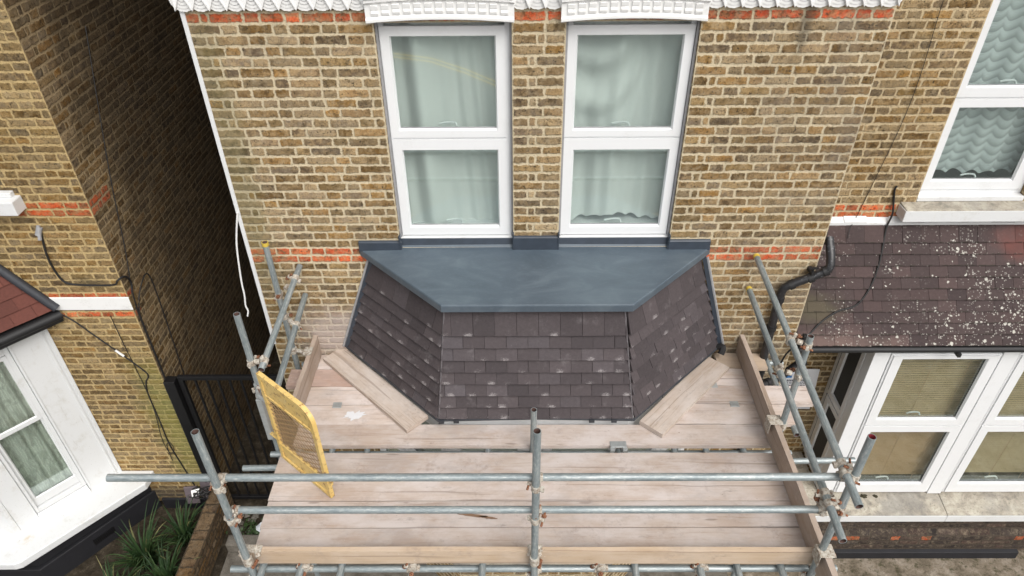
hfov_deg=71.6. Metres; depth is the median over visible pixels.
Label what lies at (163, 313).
cable
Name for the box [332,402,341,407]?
board clip
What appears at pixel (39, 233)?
cable
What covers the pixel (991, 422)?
window
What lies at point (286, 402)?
safety gate
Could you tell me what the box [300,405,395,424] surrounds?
scaffold board
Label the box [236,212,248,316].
cable
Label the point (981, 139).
curtain
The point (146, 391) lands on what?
cable
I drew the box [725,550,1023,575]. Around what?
front garden soil
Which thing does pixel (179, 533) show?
strappy plant
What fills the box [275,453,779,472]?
scaffold board
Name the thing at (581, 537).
scaffold board
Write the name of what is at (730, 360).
scaffold board
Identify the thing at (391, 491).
scaffold board
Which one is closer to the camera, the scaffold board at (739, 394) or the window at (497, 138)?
the window at (497, 138)
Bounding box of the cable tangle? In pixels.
[189,486,209,498]
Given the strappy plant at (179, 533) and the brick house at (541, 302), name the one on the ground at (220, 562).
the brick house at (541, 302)
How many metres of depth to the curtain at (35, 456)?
7.39 m
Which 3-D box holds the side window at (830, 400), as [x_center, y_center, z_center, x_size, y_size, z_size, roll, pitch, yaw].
[3.375,1.183,7.422,0.070,2.027,0.415,0,37,0]
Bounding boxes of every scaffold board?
[256,528,805,546]
[260,501,798,529]
[268,481,789,501]
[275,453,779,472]
[286,369,374,388]
[293,424,769,448]
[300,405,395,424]
[305,387,395,405]
[317,354,353,369]
[323,350,427,432]
[639,357,728,437]
[655,404,795,426]
[695,386,812,406]
[713,353,767,370]
[716,368,747,385]
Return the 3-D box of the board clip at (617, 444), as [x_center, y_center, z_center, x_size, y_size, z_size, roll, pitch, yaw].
[0.847,1.268,5.655,0.136,0.045,0.092,0,37,0]
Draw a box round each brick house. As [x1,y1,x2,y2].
[0,0,276,575]
[169,0,901,575]
[760,0,1023,558]
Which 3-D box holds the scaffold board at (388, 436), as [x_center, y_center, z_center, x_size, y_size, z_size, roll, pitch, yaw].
[0.177,1.202,5.758,3.860,0.042,0.226,0,37,0]
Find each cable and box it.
[35,225,165,379]
[61,313,194,485]
[85,26,129,277]
[110,316,174,460]
[138,273,186,381]
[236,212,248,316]
[772,186,897,385]
[848,0,943,235]
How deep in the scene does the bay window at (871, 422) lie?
7.04 m
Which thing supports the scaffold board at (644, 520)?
on the scaffold
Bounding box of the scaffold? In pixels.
[106,240,876,575]
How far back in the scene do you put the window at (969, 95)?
5.77 m
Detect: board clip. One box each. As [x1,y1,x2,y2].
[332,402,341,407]
[610,441,627,452]
[729,401,739,406]
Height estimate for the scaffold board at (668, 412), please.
0.042 m
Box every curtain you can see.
[0,361,72,495]
[384,22,512,223]
[571,21,689,219]
[935,0,1023,172]
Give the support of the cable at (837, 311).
attached to the brick house at (948, 283)
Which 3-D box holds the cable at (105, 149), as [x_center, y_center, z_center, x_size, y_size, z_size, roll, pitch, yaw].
[-3.595,-1.133,6.334,0.009,2.133,0.768,0,37,0]
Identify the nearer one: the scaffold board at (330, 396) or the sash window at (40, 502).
the scaffold board at (330, 396)
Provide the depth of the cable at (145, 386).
7.31 m
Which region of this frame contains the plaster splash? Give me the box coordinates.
[343,410,365,420]
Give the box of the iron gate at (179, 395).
[163,374,296,498]
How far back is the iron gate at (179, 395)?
7.63 m
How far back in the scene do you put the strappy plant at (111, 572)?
7.60 m
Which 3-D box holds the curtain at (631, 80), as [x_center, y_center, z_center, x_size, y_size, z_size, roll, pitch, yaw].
[0.820,-1.247,5.373,0.910,1.714,0.102,0,37,0]
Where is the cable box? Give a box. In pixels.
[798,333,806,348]
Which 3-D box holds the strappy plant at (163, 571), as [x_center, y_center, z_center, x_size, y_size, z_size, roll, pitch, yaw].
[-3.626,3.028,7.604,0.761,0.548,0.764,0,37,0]
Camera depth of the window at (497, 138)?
5.27 m
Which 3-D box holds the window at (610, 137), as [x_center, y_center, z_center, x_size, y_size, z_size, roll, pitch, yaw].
[0.819,-1.155,5.310,0.883,1.745,0.086,0,37,0]
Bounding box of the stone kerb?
[225,535,258,551]
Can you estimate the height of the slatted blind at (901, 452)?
1.911 m
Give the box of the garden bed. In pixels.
[65,492,241,575]
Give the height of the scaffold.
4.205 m
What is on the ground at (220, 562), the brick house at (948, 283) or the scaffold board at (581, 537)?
the brick house at (948, 283)
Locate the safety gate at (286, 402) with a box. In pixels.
[253,371,334,497]
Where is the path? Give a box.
[220,552,727,575]
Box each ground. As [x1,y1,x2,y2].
[211,547,727,575]
[222,353,304,546]
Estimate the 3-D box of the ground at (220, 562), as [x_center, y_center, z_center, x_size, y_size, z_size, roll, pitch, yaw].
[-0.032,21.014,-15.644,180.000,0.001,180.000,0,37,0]
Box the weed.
[225,514,262,534]
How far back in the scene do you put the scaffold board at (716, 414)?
5.90 m
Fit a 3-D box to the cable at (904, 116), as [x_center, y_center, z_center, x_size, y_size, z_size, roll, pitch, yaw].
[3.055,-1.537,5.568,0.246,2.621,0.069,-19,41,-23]
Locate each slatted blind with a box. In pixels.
[861,360,984,477]
[964,371,1023,477]
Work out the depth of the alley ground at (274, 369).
9.17 m
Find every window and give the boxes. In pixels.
[0,347,85,512]
[377,22,510,234]
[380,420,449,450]
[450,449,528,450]
[560,21,696,233]
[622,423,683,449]
[803,353,862,472]
[833,352,1002,491]
[919,0,1023,192]
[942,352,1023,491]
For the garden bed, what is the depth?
8.13 m
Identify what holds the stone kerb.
on the path
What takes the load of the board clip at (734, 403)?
attached to the scaffold board at (716, 414)
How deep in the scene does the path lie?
7.86 m
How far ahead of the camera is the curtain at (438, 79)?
5.32 m
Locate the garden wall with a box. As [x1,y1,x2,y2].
[175,485,234,575]
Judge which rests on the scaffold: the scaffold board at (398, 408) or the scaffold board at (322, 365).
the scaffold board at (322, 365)
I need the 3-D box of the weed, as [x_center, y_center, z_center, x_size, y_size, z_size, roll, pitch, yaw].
[-2.919,2.809,8.210,0.780,0.151,0.504,0,37,0]
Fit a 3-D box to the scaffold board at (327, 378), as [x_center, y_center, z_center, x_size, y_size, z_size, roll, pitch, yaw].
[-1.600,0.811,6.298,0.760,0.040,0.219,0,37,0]
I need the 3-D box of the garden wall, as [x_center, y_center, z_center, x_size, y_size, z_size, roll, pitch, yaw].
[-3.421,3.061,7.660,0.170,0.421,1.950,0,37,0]
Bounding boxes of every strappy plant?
[97,558,150,575]
[101,495,179,575]
[137,532,199,575]
[144,495,205,553]
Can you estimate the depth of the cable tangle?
8.12 m
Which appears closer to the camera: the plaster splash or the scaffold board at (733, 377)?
the plaster splash
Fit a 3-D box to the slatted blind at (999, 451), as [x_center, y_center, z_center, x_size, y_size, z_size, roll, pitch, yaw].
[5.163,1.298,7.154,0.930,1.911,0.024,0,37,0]
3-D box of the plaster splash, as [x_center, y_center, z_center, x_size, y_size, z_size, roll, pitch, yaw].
[-1.312,1.066,5.924,0.195,0.003,0.122,0,37,0]
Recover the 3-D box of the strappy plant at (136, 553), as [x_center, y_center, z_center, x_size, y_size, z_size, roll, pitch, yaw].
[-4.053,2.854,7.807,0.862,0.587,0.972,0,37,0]
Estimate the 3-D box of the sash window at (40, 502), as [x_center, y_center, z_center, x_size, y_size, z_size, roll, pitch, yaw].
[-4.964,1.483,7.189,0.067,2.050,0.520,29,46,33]
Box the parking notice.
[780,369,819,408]
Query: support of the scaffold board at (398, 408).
on the scaffold board at (322, 365)
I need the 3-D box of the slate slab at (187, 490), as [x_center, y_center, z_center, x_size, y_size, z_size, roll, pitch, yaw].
[-3.761,2.433,8.351,0.150,0.240,0.024,-4,23,-4]
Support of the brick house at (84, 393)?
on the ground at (220, 562)
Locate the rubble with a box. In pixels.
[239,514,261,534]

